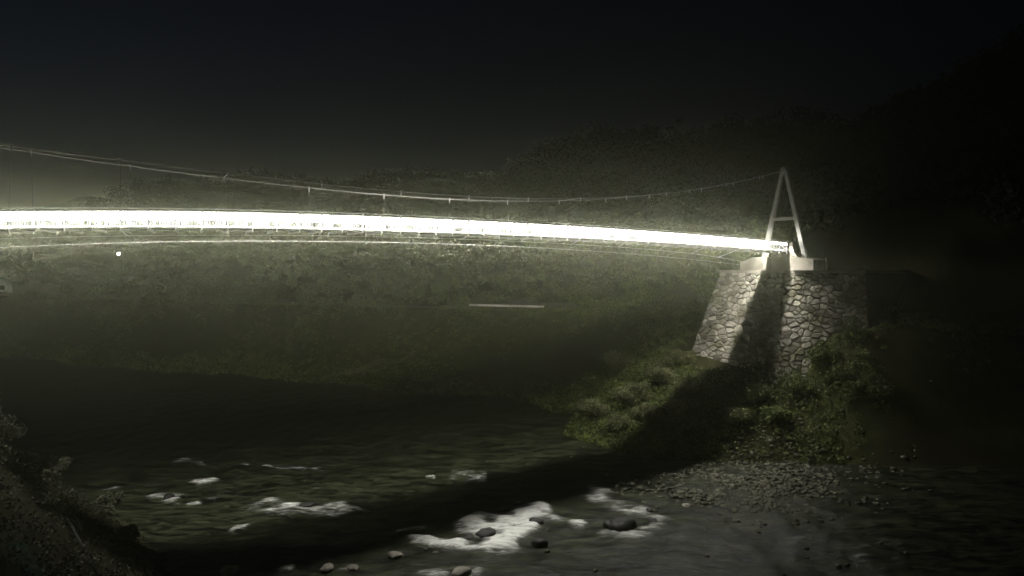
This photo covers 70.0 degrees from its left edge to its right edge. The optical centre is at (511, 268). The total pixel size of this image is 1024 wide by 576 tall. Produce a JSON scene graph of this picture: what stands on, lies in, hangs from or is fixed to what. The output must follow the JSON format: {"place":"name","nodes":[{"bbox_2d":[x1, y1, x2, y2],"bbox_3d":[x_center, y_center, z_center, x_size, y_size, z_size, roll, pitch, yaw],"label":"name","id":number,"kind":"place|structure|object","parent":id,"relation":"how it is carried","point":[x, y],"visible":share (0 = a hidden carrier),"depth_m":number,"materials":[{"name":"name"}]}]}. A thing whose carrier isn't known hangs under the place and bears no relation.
{"place":"outdoors","nodes":[
{"label":"outdoors","id":0,"kind":"place"},
{"bbox_2d":[0,279,12,292],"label":"parked van","id":1,"kind":"object","parent":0,"point":[5,285],"visible":0.83,"depth_m":159.38,"materials":[{"name":"white paint"}]},
{"bbox_2d":[35,292,664,315],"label":"road","id":2,"kind":"structure","parent":0,"point":[523,301],"depth_m":116.42,"materials":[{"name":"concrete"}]},
{"bbox_2d":[319,349,416,381],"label":"path","id":3,"kind":"structure","parent":0,"point":[374,362],"depth_m":109.91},
{"bbox_2d":[0,357,1023,575],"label":"water","id":4,"kind":"structure","parent":0,"point":[363,467],"depth_m":55.72,"materials":[{"name":"black liquid"}]},
{"bbox_2d":[163,493,174,499],"bbox_3d":[-25.382,16.902,54.081,0.779,0.590,0.930,0,0,-23],"label":"boulder","id":5,"kind":"object","parent":4,"relation":"in","point":[167,496],"visible":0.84,"depth_m":53.86,"materials":[{"name":"grey stone"}]},
{"bbox_2d":[219,565,238,575],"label":"boulder","id":6,"kind":"object","parent":4,"relation":"in","point":[229,570],"visible":0.98,"depth_m":40.46,"materials":[{"name":"grey stone"}]},
{"bbox_2d":[298,501,314,506],"bbox_3d":[-14.690,16.914,52.422,1.013,0.421,1.298,0,0,23],"label":"boulder","id":7,"kind":"object","parent":4,"relation":"in","point":[308,504],"visible":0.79,"depth_m":52.13,"materials":[{"name":"grey stone"}]},
{"bbox_2d":[320,563,333,572],"bbox_3d":[-10.449,16.922,41.307,0.834,0.419,0.728,0,0,-25],"label":"boulder","id":8,"kind":"object","parent":4,"relation":"in","point":[326,567],"visible":1,"depth_m":41.15,"materials":[{"name":"grey stone"}]},
{"bbox_2d":[347,564,358,570],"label":"boulder","id":9,"kind":"object","parent":4,"relation":"in","point":[354,567],"visible":1,"depth_m":41.28,"materials":[{"name":"grey stone"}]},
{"bbox_2d":[388,551,403,558],"bbox_3d":[-6.896,16.925,43.223,1.084,0.418,0.809,0,0,30],"label":"boulder","id":10,"kind":"object","parent":4,"relation":"in","point":[394,555],"visible":1,"depth_m":42.99,"materials":[{"name":"grey stone"}]},
{"bbox_2d":[451,566,471,575],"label":"boulder","id":11,"kind":"object","parent":4,"relation":"in","point":[461,571],"visible":0.98,"depth_m":40.42,"materials":[{"name":"grey stone"}]},
{"bbox_2d":[462,533,472,539],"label":"boulder","id":12,"kind":"object","parent":4,"relation":"in","point":[468,536],"visible":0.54,"depth_m":45.57,"materials":[{"name":"grey stone"}]},
{"bbox_2d":[475,527,495,537],"bbox_3d":[-1.657,16.831,46.235,1.246,0.810,1.522,0,0,30],"label":"boulder","id":13,"kind":"object","parent":4,"relation":"in","point":[485,532],"visible":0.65,"depth_m":45.91,"materials":[{"name":"grey stone"}]},
{"bbox_2d":[529,517,543,524],"bbox_3d":[1.569,16.866,48.621,1.139,0.619,0.908,0,0,27],"label":"boulder","id":14,"kind":"object","parent":4,"relation":"in","point":[537,520],"visible":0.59,"depth_m":48.42,"materials":[{"name":"grey stone"}]},
{"bbox_2d":[531,537,547,546],"bbox_3d":[1.731,16.879,45.100,1.071,0.582,0.865,0,0,-13],"label":"boulder","id":15,"kind":"object","parent":4,"relation":"in","point":[539,542],"visible":1,"depth_m":44.84,"materials":[{"name":"grey stone"}]},
{"bbox_2d":[603,519,610,528],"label":"boulder","id":16,"kind":"object","parent":4,"relation":"in","point":[606,524],"visible":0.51,"depth_m":47.89,"materials":[{"name":"grey stone"}]},
{"bbox_2d":[609,516,636,531],"bbox_3d":[7.243,16.790,47.790,1.988,1.129,1.590,0,0,-35],"label":"boulder","id":17,"kind":"object","parent":4,"relation":"in","point":[622,523],"visible":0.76,"depth_m":47.36,"materials":[{"name":"grey stone"}]},
{"bbox_2d":[646,507,652,511],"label":"boulder","id":18,"kind":"object","parent":4,"relation":"in","point":[649,509],"visible":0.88,"depth_m":50.95,"materials":[{"name":"grey stone"}]},
{"bbox_2d":[648,518,657,521],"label":"boulder","id":19,"kind":"object","parent":4,"relation":"in","point":[652,520],"visible":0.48,"depth_m":48.69,"materials":[{"name":"grey stone"}]},
{"bbox_2d":[682,503,691,506],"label":"boulder","id":20,"kind":"object","parent":4,"relation":"in","point":[686,504],"visible":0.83,"depth_m":52.14,"materials":[{"name":"grey stone"}]},
{"bbox_2d":[0,62,1023,575],"bbox_3d":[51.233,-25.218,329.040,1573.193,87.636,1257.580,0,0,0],"label":"ground","id":21,"kind":"structure","parent":0,"point":[956,258],"depth_m":94.55,"materials":[{"name":"green plant"}]},
{"bbox_2d":[0,410,27,444],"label":"shrub","id":22,"kind":"object","parent":21,"relation":"on","point":[11,430],"visible":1,"depth_m":43.64,"materials":[{"name":"green plant"}]},
{"bbox_2d":[9,542,43,575],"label":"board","id":23,"kind":"object","parent":21,"relation":"on","point":[37,571],"visible":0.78,"depth_m":24.14,"materials":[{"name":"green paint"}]},
{"bbox_2d":[4,450,62,480],"bbox_3d":[-26.432,10.925,40.372,2.735,1.995,3.070,0,0,0],"label":"shrub","id":24,"kind":"object","parent":21,"relation":"on","point":[27,459],"visible":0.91,"depth_m":40.05,"materials":[{"name":"green plant"}]},
{"bbox_2d":[33,490,65,512],"bbox_3d":[-22.528,11.560,35.570,1.735,1.401,1.642,0,0,0],"label":"shrub","id":25,"kind":"object","parent":21,"relation":"on","point":[48,499],"visible":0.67,"depth_m":35.44,"materials":[{"name":"green plant"}]},
{"bbox_2d":[34,456,72,479],"bbox_3d":[-28.772,12.706,45.647,1.949,1.571,2.808,0,0,35],"label":"shrub","id":26,"kind":"object","parent":21,"relation":"on","point":[52,473],"visible":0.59,"depth_m":45.57,"materials":[{"name":"green plant"}]},
{"bbox_2d":[0,438,165,575],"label":"grass","id":27,"kind":"structure","parent":21,"relation":"on","point":[38,482],"depth_m":33.95,"materials":[{"name":"green plant"}]},
{"bbox_2d":[66,517,99,575],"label":"pipe","id":28,"kind":"object","parent":21,"relation":"on","point":[83,547],"visible":1,"depth_m":32.73,"materials":[{"name":"grey metal"}]},
{"bbox_2d":[93,491,125,512],"bbox_3d":[-26.292,15.245,47.204,2.222,1.613,2.209,0,0,0],"label":"shrub","id":29,"kind":"object","parent":21,"relation":"on","point":[101,500],"visible":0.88,"depth_m":47.30,"materials":[{"name":"green plant"}]},
{"bbox_2d":[117,252,121,297],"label":"street lamp","id":30,"kind":"object","parent":21,"relation":"on","point":[118,253],"visible":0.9,"depth_m":150.24,"materials":[{"name":"grey metal"}]},
{"bbox_2d":[115,524,140,539],"bbox_3d":[-22.738,15.650,42.963,1.623,1.339,1.431,0,0,0],"label":"shrub","id":31,"kind":"object","parent":21,"relation":"on","point":[129,530],"visible":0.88,"depth_m":42.70,"materials":[{"name":"green plant"}]},
{"bbox_2d":[312,257,346,296],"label":"tree","id":32,"kind":"object","parent":21,"relation":"on","point":[331,267],"visible":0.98,"depth_m":133.48,"materials":[{"name":"green plant"}]},
{"bbox_2d":[0,289,685,413],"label":"bank growth","id":33,"kind":"object","parent":21,"relation":"on","point":[228,302],"visible":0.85,"depth_m":121.11,"materials":[{"name":"green plant"}]},
{"bbox_2d":[0,211,810,311],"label":"scrub","id":34,"kind":"object","parent":21,"relation":"on","point":[99,256],"visible":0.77,"depth_m":133.97,"materials":[{"name":"green plant"}]},
{"bbox_2d":[469,304,543,310],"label":"guard rail","id":35,"kind":"object","parent":21,"relation":"on","point":[529,306],"visible":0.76,"depth_m":110.46,"materials":[{"name":"metal"}]},
{"bbox_2d":[0,17,1023,262],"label":"woods","id":36,"kind":"object","parent":21,"relation":"on","point":[972,81],"visible":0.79,"depth_m":140.17,"materials":[{"name":"plant"}]},
{"bbox_2d":[0,279,1023,465],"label":"undergrowth","id":37,"kind":"object","parent":21,"relation":"on","point":[721,392],"visible":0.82,"depth_m":74.70,"materials":[{"name":"green plant"}]},
{"bbox_2d":[537,260,564,292],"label":"tree","id":38,"kind":"object","parent":21,"relation":"on","point":[550,277],"visible":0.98,"depth_m":115.47,"materials":[{"name":"green plant"}]},
{"bbox_2d":[574,221,606,267],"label":"tree","id":39,"kind":"object","parent":21,"relation":"on","point":[587,246],"visible":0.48,"depth_m":116.78,"materials":[{"name":"green plant"}]},
{"bbox_2d":[574,396,611,416],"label":"shrub","id":40,"kind":"object","parent":21,"relation":"on","point":[589,406],"visible":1,"depth_m":75.48,"materials":[{"name":"green plant"}]},
{"bbox_2d":[603,349,634,370],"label":"shrub","id":41,"kind":"object","parent":21,"relation":"on","point":[613,358],"visible":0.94,"depth_m":90.16,"materials":[{"name":"green plant"}]},
{"bbox_2d":[605,413,634,430],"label":"shrub","id":42,"kind":"object","parent":21,"relation":"on","point":[618,422],"visible":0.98,"depth_m":71.66,"materials":[{"name":"green plant"}]},
{"bbox_2d":[611,380,653,404],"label":"shrub","id":43,"kind":"object","parent":21,"relation":"on","point":[629,391],"visible":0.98,"depth_m":75.95,"materials":[{"name":"green plant"}]},
{"bbox_2d":[617,266,649,300],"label":"tree","id":44,"kind":"object","parent":21,"relation":"on","point":[633,274],"visible":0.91,"depth_m":107.80,"materials":[{"name":"green plant"}]},
{"bbox_2d":[630,401,665,420],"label":"shrub","id":45,"kind":"object","parent":21,"relation":"on","point":[645,409],"visible":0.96,"depth_m":71.68,"materials":[{"name":"green plant"}]},
{"bbox_2d":[381,373,932,575],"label":"cobbles","id":46,"kind":"object","parent":21,"relation":"on","point":[771,473],"visible":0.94,"depth_m":57.64,"materials":[{"name":"grey stone"}]},
{"bbox_2d":[641,356,677,384],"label":"shrub","id":47,"kind":"object","parent":21,"relation":"on","point":[660,369],"visible":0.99,"depth_m":77.59,"materials":[{"name":"green plant"}]},
{"bbox_2d":[649,229,680,273],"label":"tree","id":48,"kind":"object","parent":21,"relation":"on","point":[656,253],"visible":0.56,"depth_m":109.33,"materials":[{"name":"green plant"}]},
{"bbox_2d":[667,374,699,396],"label":"shrub","id":49,"kind":"object","parent":21,"relation":"on","point":[686,383],"visible":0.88,"depth_m":73.82,"materials":[{"name":"green plant"}]},
{"bbox_2d":[670,348,697,363],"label":"shrub","id":50,"kind":"object","parent":21,"relation":"on","point":[683,357],"visible":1,"depth_m":80.53,"materials":[{"name":"green plant"}]},
{"bbox_2d":[696,366,718,379],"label":"shrub","id":51,"kind":"object","parent":21,"relation":"on","point":[703,369],"visible":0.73,"depth_m":75.90,"materials":[{"name":"green plant"}]},
{"bbox_2d":[692,232,729,276],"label":"tree","id":52,"kind":"object","parent":21,"relation":"on","point":[709,253],"visible":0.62,"depth_m":102.21,"materials":[{"name":"green plant"}]},
{"bbox_2d":[717,406,750,422],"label":"shrub","id":53,"kind":"object","parent":21,"relation":"on","point":[738,413],"visible":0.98,"depth_m":67.09,"materials":[{"name":"green plant"}]},
{"bbox_2d":[735,381,771,402],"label":"shrub","id":54,"kind":"object","parent":21,"relation":"on","point":[764,392],"visible":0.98,"depth_m":69.32,"materials":[{"name":"green plant"}]},
{"bbox_2d":[759,404,794,421],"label":"shrub","id":55,"kind":"object","parent":21,"relation":"on","point":[779,413],"visible":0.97,"depth_m":67.54,"materials":[{"name":"green plant"}]},
{"bbox_2d":[777,374,815,394],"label":"shrub","id":56,"kind":"object","parent":21,"relation":"on","point":[805,384],"visible":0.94,"depth_m":70.67,"materials":[{"name":"green plant"}]},
{"bbox_2d":[692,242,909,384],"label":"stone abutment","id":57,"kind":"object","parent":21,"relation":"on","point":[779,311],"visible":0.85,"depth_m":76.71,"materials":[{"name":"stone"}]},
{"bbox_2d":[0,144,809,264],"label":"suspension footbridge","id":58,"kind":"object","parent":57,"relation":"on","point":[175,215],"visible":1,"depth_m":48.52,"materials":[{"name":"grey paint"}]},
{"bbox_2d":[807,339,840,363],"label":"shrub","id":59,"kind":"object","parent":21,"relation":"on","point":[819,352],"visible":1,"depth_m":72.37,"materials":[{"name":"green plant"}]},
{"bbox_2d":[823,365,855,382],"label":"shrub","id":60,"kind":"object","parent":21,"relation":"on","point":[840,371],"visible":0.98,"depth_m":69.85,"materials":[{"name":"green plant"}]},
{"bbox_2d":[841,316,866,341],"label":"shrub","id":61,"kind":"object","parent":21,"relation":"on","point":[856,332],"visible":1,"depth_m":72.19,"materials":[{"name":"green plant"}]},
{"bbox_2d":[845,369,895,398],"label":"shrub","id":62,"kind":"object","parent":21,"relation":"on","point":[890,390],"visible":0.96,"depth_m":67.80,"materials":[{"name":"green plant"}]},
{"bbox_2d":[0,0,1023,209],"label":"sky","id":63,"kind":"structure","parent":0,"point":[318,88],"materials":[{"name":"black"}]}
]}

